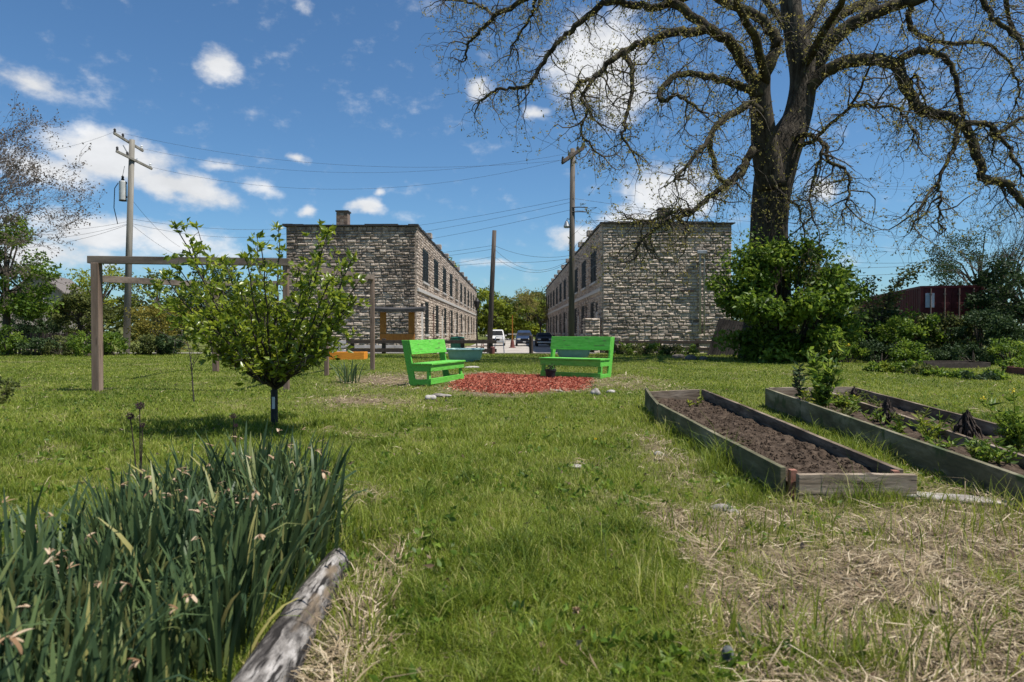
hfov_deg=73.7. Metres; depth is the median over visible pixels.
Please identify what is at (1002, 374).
leafy plant
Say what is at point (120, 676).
daffodil clump
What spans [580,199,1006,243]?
overhead wire
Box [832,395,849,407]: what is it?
garden weed
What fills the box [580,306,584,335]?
window
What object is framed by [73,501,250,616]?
daffodil clump
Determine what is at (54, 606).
daffodil clump
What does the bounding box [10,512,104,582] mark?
daffodil clump
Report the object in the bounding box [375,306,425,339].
notice kiosk
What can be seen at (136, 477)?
daffodil clump
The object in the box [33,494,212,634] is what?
daffodil clump
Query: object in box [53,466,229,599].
daffodil clump
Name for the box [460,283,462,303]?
window
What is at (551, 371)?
flower pot
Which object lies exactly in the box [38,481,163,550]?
daffodil clump
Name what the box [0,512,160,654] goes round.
daffodil clump
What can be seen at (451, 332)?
window
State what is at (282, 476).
daffodil clump
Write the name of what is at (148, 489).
daffodil clump
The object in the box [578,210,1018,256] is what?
overhead wire
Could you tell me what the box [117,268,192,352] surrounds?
broadleaf tree
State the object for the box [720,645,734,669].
rock
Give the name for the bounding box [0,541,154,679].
daffodil clump
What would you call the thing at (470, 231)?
overhead wire
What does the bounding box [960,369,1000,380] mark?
leafy plant
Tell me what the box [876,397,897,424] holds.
dead plant
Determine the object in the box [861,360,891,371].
leafy plant
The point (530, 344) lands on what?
wooden post
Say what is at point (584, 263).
window
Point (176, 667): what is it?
daffodil clump
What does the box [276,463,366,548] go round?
daffodil clump
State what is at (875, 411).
garden weed
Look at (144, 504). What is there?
daffodil clump
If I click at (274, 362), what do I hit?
young tree
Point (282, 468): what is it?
daffodil clump
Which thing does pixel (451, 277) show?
window
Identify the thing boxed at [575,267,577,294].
window
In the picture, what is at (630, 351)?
bush
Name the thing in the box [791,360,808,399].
flowering weed
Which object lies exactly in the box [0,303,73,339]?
broadleaf tree
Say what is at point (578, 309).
door
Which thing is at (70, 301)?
broadleaf tree
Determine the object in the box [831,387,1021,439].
raised bed
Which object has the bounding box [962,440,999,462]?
garden weed
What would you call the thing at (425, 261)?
window
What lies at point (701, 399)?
seedling
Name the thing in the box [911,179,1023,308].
bare tree
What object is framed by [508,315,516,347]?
marker pole
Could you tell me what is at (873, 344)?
bush
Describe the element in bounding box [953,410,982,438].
dead plant
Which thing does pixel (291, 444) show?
daffodil clump
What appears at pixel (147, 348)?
bush
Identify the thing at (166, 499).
daffodil clump
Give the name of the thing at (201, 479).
daffodil clump
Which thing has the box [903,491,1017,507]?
stone slab
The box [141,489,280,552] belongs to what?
daffodil clump
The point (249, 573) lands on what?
daffodil clump
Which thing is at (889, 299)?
arching shrub
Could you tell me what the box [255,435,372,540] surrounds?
daffodil clump
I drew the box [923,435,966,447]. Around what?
garden weed
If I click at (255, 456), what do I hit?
daffodil clump
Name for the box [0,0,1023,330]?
sky
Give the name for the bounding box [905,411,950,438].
garden weed
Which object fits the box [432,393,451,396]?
rock
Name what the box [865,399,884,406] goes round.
garden weed
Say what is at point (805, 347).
bush
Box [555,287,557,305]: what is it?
window
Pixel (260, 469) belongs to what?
daffodil clump
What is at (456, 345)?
garden bin
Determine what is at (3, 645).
daffodil clump
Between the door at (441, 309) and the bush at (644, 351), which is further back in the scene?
the door at (441, 309)
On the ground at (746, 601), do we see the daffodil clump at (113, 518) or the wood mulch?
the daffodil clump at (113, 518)
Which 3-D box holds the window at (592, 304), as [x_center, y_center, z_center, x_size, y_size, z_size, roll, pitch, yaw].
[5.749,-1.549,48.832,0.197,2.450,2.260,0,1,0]
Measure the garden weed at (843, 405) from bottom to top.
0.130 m
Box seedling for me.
[690,397,703,404]
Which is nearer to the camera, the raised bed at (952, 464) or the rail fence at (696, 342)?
the raised bed at (952, 464)
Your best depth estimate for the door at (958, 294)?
29.57 m
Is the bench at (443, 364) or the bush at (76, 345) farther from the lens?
the bush at (76, 345)
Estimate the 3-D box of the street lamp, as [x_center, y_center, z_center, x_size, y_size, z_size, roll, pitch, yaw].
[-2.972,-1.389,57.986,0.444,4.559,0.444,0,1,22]
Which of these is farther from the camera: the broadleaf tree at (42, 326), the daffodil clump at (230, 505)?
the broadleaf tree at (42, 326)
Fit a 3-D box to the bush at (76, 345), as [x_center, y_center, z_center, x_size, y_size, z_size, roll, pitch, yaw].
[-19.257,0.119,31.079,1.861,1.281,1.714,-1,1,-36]
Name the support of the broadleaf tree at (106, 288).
on the ground at (746, 601)
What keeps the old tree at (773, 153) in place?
on the ground at (746, 601)
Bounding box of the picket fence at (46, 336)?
[0,332,110,353]
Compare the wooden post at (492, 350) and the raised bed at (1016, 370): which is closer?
the raised bed at (1016, 370)
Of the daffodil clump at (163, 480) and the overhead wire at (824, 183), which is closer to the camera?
the daffodil clump at (163, 480)
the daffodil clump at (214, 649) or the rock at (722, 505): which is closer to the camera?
the daffodil clump at (214, 649)
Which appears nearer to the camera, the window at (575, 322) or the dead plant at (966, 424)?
the dead plant at (966, 424)
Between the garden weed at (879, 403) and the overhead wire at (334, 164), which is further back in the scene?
the overhead wire at (334, 164)
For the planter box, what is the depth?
27.66 m
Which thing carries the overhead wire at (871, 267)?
attached to the utility pole at (570, 224)
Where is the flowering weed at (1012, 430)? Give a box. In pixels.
[995,409,1023,449]
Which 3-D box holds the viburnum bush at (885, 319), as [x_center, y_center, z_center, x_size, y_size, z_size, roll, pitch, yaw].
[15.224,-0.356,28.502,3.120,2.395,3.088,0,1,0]
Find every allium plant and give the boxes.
[126,401,144,480]
[230,413,237,460]
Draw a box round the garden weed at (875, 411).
[861,408,882,420]
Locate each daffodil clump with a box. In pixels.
[0,475,103,608]
[0,496,113,567]
[0,503,84,593]
[0,512,102,624]
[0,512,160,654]
[0,522,71,652]
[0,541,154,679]
[0,548,202,681]
[0,556,116,681]
[0,563,102,667]
[0,563,204,681]
[0,572,64,632]
[0,581,167,681]
[0,590,134,681]
[0,622,58,676]
[1,530,121,662]
[3,513,165,665]
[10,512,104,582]
[10,624,68,681]
[32,545,219,681]
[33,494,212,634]
[36,604,195,681]
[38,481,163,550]
[40,517,168,609]
[48,493,195,576]
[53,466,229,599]
[55,535,224,658]
[60,551,228,681]
[61,483,161,529]
[62,458,191,538]
[64,464,199,555]
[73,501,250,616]
[77,460,244,568]
[82,465,211,544]
[98,479,313,625]
[107,461,225,535]
[108,467,187,512]
[108,536,250,672]
[115,459,198,511]
[125,451,201,503]
[126,460,198,510]
[128,431,244,500]
[130,520,298,681]
[133,489,220,562]
[133,496,270,582]
[134,459,245,514]
[137,505,334,638]
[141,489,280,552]
[141,503,311,660]
[144,476,222,530]
[153,452,223,494]
[159,466,313,592]
[166,468,247,515]
[171,453,264,502]
[181,465,340,608]
[183,448,256,495]
[190,445,256,486]
[192,435,314,505]
[193,419,303,496]
[197,433,278,479]
[201,457,323,557]
[203,479,285,541]
[205,428,352,509]
[206,435,295,475]
[207,456,345,519]
[213,486,345,570]
[216,427,332,489]
[223,474,345,589]
[229,422,353,492]
[232,448,382,567]
[240,462,304,483]
[242,446,351,508]
[252,443,374,509]
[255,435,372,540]
[270,435,366,504]
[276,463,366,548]
[329,359,372,383]
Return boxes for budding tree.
[0,91,106,309]
[512,287,548,332]
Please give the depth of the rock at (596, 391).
12.26 m
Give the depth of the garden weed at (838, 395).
9.40 m
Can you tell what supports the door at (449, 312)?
in the stone rowhouse at (445, 294)
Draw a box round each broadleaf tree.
[0,213,66,354]
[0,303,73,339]
[45,290,117,341]
[64,264,142,332]
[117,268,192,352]
[161,265,247,352]
[219,280,282,335]
[925,219,1023,327]
[960,256,1023,352]
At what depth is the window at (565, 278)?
73.65 m
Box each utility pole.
[113,128,152,352]
[487,230,495,352]
[561,145,587,336]
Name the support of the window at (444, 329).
in the stone rowhouse at (445, 294)
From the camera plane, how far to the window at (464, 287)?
88.08 m
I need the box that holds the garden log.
[232,548,349,681]
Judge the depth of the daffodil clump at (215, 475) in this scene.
3.83 m
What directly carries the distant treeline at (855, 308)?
on the ground at (746, 601)
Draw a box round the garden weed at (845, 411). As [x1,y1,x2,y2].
[830,404,859,415]
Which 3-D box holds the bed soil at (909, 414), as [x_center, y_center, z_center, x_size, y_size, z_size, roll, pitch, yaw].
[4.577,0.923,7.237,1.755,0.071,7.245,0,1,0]
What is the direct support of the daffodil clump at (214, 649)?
on the ground at (746, 601)
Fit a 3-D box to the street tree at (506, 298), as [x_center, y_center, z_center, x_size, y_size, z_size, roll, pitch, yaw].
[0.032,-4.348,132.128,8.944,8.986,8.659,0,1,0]
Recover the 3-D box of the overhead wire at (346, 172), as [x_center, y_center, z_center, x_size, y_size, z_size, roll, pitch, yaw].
[-8.823,-10.004,37.255,24.343,1.724,0.011,0,1,7]
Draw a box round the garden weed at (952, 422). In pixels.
[947,418,958,430]
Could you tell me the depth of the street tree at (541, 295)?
156.70 m
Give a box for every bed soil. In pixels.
[656,398,876,481]
[798,396,1023,474]
[859,397,1023,452]
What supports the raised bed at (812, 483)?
on the ground at (746, 601)
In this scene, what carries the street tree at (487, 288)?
on the ground at (746, 601)
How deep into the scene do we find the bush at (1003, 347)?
22.42 m
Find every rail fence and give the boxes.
[332,341,403,352]
[346,339,496,353]
[590,339,710,352]
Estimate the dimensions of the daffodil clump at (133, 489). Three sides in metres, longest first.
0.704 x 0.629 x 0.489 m
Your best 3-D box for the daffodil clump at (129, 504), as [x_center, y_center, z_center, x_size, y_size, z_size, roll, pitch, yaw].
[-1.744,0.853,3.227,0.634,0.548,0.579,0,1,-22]
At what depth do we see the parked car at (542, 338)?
71.34 m
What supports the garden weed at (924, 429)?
on the bed soil at (916, 434)
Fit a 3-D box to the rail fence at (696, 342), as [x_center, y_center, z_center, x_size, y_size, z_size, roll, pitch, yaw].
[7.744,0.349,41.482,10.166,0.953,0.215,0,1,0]
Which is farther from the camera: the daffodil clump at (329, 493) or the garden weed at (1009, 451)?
the garden weed at (1009, 451)
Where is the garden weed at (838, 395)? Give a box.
[829,390,848,399]
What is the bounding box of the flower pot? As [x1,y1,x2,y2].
[545,364,555,377]
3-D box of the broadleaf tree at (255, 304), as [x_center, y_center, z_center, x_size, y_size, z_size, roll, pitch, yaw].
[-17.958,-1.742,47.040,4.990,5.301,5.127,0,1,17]
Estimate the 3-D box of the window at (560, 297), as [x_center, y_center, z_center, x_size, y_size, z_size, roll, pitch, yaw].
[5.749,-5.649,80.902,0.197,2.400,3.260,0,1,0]
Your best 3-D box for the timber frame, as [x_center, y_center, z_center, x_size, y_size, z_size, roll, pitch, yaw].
[-6.205,-0.463,16.610,4.230,2.875,7.576,0,1,0]
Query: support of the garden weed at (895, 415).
on the bed soil at (916, 434)
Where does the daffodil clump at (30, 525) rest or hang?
on the ground at (746, 601)
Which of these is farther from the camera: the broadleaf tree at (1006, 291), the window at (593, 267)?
the window at (593, 267)
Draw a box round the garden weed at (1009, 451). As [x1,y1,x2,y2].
[979,435,1023,463]
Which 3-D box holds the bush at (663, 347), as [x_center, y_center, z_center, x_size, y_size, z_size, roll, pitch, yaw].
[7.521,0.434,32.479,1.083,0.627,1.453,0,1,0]
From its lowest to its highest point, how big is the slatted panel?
1.813 m
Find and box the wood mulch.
[442,372,596,393]
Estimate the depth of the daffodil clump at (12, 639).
1.87 m
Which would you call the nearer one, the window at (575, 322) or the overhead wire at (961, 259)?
the overhead wire at (961, 259)
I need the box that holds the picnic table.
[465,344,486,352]
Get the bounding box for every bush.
[0,323,29,355]
[0,376,20,403]
[12,334,62,355]
[39,335,82,355]
[65,330,112,355]
[103,330,129,354]
[124,300,199,353]
[128,332,158,354]
[153,334,185,354]
[602,343,628,353]
[618,341,641,354]
[631,342,653,354]
[646,342,666,354]
[659,344,682,354]
[671,343,699,353]
[793,342,833,361]
[820,341,872,362]
[844,305,914,356]
[854,338,901,362]
[868,306,954,360]
[885,339,933,362]
[912,311,983,360]
[922,343,957,360]
[940,307,1023,361]
[948,342,1004,364]
[987,336,1023,364]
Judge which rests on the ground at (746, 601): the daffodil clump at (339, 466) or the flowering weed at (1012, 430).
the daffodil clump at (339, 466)
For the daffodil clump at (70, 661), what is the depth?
1.81 m
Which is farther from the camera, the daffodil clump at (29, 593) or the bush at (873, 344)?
the bush at (873, 344)
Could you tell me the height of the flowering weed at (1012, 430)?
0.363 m
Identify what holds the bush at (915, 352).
on the ground at (746, 601)
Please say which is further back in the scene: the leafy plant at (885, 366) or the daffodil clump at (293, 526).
the leafy plant at (885, 366)
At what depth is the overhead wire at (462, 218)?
40.18 m
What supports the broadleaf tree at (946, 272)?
on the ground at (746, 601)
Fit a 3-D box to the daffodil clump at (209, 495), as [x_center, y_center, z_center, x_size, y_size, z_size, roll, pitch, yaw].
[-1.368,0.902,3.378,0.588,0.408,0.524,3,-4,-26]
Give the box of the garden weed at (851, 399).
[842,394,858,409]
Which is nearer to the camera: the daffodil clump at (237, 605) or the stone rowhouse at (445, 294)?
the daffodil clump at (237, 605)
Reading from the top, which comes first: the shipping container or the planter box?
the shipping container
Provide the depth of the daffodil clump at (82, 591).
2.37 m
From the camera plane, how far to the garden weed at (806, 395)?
9.28 m
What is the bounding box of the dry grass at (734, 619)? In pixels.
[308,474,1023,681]
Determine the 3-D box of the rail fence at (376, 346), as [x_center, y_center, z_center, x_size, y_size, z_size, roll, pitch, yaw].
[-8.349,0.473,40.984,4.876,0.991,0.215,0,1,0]
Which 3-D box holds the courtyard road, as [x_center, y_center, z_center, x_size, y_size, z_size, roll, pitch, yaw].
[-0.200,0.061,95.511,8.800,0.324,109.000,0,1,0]
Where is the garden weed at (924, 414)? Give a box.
[915,407,931,420]
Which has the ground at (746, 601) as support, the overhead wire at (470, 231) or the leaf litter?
the leaf litter
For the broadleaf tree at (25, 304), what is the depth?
33.00 m
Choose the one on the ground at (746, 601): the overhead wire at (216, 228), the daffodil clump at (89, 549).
the daffodil clump at (89, 549)
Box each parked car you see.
[486,330,506,345]
[514,330,533,345]
[534,333,553,345]
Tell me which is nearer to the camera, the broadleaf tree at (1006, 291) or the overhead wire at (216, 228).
the broadleaf tree at (1006, 291)
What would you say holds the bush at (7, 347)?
on the ground at (746, 601)
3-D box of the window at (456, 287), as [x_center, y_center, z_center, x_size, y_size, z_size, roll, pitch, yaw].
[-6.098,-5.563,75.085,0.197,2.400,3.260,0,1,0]
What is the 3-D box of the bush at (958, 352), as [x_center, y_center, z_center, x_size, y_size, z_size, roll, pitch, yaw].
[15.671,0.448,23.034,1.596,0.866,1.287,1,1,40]
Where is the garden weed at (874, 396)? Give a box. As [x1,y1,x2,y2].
[861,393,876,403]
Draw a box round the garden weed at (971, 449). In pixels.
[958,443,995,461]
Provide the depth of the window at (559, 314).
81.88 m
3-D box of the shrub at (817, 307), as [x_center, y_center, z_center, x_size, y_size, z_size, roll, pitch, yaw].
[10.629,-1.825,25.849,7.026,5.532,5.042,0,1,0]
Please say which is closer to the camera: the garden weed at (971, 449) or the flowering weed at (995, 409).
the garden weed at (971, 449)
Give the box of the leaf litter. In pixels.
[1,373,1019,681]
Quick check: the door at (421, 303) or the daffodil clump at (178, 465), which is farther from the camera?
the door at (421, 303)
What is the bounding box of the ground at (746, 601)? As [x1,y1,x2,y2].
[0,331,1023,681]
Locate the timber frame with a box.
[87,256,374,391]
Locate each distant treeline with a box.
[104,296,279,340]
[731,298,1023,335]
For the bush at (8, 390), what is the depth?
11.12 m
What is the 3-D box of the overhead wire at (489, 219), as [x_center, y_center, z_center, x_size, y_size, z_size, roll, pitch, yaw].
[-10.026,-7.517,47.894,35.648,0.861,0.015,1,1,42]
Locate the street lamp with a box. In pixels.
[474,298,479,347]
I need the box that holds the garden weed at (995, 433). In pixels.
[991,427,1015,447]
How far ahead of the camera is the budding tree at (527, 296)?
111.39 m
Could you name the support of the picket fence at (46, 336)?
on the ground at (746, 601)
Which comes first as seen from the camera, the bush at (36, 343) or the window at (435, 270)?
the bush at (36, 343)
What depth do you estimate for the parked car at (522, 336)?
73.91 m
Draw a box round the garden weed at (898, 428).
[877,412,906,433]
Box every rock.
[425,395,435,399]
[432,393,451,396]
[590,388,600,395]
[672,354,684,358]
[685,355,696,359]
[711,504,738,512]
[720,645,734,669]
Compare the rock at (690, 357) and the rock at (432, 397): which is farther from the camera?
the rock at (690, 357)
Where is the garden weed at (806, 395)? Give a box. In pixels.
[799,389,811,402]
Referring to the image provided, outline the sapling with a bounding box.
[156,324,204,401]
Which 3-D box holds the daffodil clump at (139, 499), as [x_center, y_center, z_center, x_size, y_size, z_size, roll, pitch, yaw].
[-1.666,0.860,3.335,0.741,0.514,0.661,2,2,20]
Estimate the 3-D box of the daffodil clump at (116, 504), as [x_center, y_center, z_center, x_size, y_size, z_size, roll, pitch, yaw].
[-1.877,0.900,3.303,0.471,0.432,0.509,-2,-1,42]
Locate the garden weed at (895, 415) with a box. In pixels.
[874,408,906,432]
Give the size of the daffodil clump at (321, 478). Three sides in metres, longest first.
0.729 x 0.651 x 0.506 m
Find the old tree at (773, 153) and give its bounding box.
[415,0,1023,358]
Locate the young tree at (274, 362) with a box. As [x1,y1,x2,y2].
[140,217,371,426]
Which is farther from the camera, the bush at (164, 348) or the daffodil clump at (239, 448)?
the bush at (164, 348)
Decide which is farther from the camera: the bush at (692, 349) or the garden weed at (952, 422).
the bush at (692, 349)
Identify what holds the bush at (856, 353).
on the ground at (746, 601)
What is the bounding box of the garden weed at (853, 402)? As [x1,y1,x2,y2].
[849,394,864,412]
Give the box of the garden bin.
[450,336,464,347]
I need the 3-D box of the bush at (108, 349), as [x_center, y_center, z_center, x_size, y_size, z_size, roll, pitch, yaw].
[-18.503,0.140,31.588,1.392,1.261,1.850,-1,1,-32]
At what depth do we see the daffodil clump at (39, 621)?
2.10 m
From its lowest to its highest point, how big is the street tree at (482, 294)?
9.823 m
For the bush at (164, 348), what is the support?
on the ground at (746, 601)
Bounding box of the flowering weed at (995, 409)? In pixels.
[979,388,1023,449]
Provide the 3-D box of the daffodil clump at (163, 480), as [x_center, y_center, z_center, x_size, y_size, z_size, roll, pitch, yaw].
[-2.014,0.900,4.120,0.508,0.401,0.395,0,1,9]
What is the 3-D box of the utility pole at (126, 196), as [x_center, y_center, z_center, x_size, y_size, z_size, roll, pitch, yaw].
[-21.366,-5.268,38.117,1.135,12.510,2.148,0,1,29]
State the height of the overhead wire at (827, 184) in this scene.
1.964 m
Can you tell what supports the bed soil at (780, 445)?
in the raised bed at (812, 483)
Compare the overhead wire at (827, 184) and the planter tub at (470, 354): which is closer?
the planter tub at (470, 354)
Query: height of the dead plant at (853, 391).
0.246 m
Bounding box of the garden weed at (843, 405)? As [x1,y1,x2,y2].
[837,400,849,408]
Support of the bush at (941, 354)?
on the ground at (746, 601)
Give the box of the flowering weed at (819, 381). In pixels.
[800,344,852,408]
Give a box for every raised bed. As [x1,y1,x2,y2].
[645,388,916,501]
[765,387,1023,502]
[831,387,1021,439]
[913,361,990,368]
[1002,366,1023,375]
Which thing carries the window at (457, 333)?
in the stone rowhouse at (445, 294)
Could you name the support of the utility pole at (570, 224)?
on the ground at (746, 601)
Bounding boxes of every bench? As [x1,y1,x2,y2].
[402,339,465,385]
[539,336,614,378]
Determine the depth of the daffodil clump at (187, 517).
2.90 m
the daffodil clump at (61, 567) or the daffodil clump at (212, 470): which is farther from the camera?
the daffodil clump at (212, 470)
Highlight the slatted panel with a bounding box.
[707,318,742,355]
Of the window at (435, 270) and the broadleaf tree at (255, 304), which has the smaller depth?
the broadleaf tree at (255, 304)
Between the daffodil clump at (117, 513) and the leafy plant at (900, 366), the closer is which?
the daffodil clump at (117, 513)
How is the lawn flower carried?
on the ground at (746, 601)
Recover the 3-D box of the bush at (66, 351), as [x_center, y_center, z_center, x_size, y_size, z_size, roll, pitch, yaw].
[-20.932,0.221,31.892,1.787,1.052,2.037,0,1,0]
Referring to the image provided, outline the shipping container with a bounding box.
[859,285,983,343]
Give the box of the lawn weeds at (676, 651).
[0,383,1023,681]
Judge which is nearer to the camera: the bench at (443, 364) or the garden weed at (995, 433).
the garden weed at (995, 433)
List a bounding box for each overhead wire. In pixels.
[119,132,559,166]
[134,219,285,229]
[146,149,563,172]
[157,161,555,188]
[247,202,569,248]
[263,199,565,240]
[271,210,567,257]
[322,263,483,267]
[567,160,995,186]
[575,258,1018,267]
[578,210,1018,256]
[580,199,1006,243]
[580,262,1023,275]
[588,147,1001,192]
[854,253,1020,262]
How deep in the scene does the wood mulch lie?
14.35 m
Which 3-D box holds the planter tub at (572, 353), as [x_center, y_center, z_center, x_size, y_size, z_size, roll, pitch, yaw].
[2.431,0.513,27.011,1.444,0.513,0.996,0,1,-3]
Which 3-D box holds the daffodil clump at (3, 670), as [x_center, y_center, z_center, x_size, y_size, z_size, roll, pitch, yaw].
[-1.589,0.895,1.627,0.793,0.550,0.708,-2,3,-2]
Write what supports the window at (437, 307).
in the stone rowhouse at (445, 294)
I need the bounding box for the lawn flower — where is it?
[572,606,579,614]
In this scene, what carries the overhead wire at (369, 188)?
attached to the utility pole at (570, 224)
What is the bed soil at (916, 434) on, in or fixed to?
in the raised bed at (952, 464)
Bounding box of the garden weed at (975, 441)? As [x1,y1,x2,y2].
[965,435,992,456]
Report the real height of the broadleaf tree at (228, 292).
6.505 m
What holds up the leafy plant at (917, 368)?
on the ground at (746, 601)
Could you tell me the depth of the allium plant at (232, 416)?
5.88 m
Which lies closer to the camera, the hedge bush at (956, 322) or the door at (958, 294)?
the hedge bush at (956, 322)
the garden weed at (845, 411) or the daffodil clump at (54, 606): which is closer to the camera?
the daffodil clump at (54, 606)
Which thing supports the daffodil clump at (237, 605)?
on the ground at (746, 601)
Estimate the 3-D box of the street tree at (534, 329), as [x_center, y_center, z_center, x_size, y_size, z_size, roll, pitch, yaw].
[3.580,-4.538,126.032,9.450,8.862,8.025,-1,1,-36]
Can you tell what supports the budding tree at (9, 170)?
on the ground at (746, 601)
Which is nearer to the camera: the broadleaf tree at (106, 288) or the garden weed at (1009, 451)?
the garden weed at (1009, 451)
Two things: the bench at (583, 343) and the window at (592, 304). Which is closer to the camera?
the bench at (583, 343)
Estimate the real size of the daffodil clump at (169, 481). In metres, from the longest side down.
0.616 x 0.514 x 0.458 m
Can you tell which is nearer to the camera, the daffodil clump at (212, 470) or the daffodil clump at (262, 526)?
the daffodil clump at (262, 526)
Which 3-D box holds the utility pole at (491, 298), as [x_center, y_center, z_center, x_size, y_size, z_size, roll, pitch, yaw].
[-1.172,-2.653,38.965,0.574,7.305,0.309,0,1,0]
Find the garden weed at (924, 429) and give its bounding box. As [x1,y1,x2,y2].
[911,413,941,440]
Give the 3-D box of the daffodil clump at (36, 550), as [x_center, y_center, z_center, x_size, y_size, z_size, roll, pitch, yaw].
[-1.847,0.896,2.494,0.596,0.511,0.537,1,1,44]
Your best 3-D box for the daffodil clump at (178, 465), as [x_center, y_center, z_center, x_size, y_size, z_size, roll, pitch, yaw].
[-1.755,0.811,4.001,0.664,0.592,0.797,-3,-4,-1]
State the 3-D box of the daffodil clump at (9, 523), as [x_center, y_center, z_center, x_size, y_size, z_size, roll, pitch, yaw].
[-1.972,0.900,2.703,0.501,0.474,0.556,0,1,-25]
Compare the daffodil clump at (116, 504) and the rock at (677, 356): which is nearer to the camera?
the daffodil clump at (116, 504)
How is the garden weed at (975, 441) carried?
on the bed soil at (916, 434)
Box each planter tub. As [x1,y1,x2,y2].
[446,348,483,361]
[556,349,589,357]
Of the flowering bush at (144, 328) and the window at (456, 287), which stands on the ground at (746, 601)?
the flowering bush at (144, 328)
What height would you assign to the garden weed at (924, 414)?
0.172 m
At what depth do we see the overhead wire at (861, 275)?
31.86 m
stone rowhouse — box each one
[282,210,476,349]
[545,208,734,352]
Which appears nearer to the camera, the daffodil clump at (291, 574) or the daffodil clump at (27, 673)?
the daffodil clump at (27, 673)
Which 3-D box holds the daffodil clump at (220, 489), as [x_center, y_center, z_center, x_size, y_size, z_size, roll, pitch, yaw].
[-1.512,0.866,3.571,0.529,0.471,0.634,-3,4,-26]
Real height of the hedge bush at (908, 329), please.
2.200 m
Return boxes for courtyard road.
[446,338,556,352]
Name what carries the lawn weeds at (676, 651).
on the ground at (746, 601)
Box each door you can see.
[420,303,422,339]
[432,307,433,338]
[441,309,442,338]
[448,312,449,339]
[577,309,578,336]
[923,288,951,343]
[951,287,979,343]
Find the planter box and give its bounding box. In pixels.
[329,352,367,359]
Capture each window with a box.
[422,249,429,285]
[424,302,429,336]
[433,259,439,291]
[434,305,439,335]
[442,267,446,295]
[443,308,446,334]
[449,274,452,298]
[450,310,453,334]
[455,279,458,301]
[456,312,458,334]
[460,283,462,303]
[464,287,466,305]
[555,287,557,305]
[559,282,561,303]
[559,314,560,333]
[563,278,565,301]
[563,312,565,334]
[574,308,576,334]
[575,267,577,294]
[580,260,585,290]
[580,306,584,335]
[589,249,596,285]
[590,302,594,317]
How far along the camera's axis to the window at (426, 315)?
48.78 m
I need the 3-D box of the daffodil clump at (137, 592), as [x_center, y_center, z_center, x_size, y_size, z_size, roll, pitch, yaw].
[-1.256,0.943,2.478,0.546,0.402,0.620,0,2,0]
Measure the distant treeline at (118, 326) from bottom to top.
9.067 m
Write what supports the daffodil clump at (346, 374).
on the ground at (746, 601)
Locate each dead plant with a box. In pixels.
[848,386,860,399]
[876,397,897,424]
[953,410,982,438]
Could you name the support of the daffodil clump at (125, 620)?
on the ground at (746, 601)
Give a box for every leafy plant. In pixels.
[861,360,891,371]
[880,359,898,372]
[890,359,922,372]
[903,362,936,374]
[918,366,950,377]
[939,368,975,378]
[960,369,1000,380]
[979,367,1010,379]
[995,357,1023,370]
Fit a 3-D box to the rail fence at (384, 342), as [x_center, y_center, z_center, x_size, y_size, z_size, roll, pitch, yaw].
[-4.762,0.320,35.981,7.911,0.899,0.215,0,1,0]
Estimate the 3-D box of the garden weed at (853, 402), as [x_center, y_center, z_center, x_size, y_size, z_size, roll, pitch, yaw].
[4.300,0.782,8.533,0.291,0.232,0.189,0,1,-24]
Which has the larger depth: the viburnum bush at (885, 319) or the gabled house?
the gabled house
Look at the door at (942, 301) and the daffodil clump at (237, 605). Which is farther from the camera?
the door at (942, 301)
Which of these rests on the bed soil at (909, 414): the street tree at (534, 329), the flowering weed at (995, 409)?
the flowering weed at (995, 409)
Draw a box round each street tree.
[476,286,510,336]
[476,287,504,339]
[477,291,517,334]
[497,295,533,338]
[509,292,545,336]
[519,286,545,330]
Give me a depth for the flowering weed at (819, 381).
8.71 m
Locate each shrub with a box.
[704,221,879,362]
[856,258,932,355]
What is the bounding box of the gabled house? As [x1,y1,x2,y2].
[0,275,88,349]
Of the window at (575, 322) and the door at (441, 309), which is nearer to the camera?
the door at (441, 309)
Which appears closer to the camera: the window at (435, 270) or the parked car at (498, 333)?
the window at (435, 270)
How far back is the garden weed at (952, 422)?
6.84 m
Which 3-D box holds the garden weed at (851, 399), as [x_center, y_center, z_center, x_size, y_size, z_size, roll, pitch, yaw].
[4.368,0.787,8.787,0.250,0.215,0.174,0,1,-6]
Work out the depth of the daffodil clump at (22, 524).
2.91 m
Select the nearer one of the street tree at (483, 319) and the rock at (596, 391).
the rock at (596, 391)
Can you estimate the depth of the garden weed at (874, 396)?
9.47 m
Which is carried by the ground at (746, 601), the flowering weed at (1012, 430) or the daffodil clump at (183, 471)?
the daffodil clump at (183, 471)
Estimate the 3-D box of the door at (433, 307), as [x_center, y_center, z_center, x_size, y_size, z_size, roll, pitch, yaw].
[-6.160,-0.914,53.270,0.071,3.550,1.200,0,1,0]
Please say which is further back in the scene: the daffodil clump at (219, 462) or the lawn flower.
the daffodil clump at (219, 462)
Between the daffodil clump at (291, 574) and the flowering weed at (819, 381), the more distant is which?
the flowering weed at (819, 381)
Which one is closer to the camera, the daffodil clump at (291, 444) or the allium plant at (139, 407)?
the daffodil clump at (291, 444)
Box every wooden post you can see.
[490,347,494,353]
[529,335,532,353]

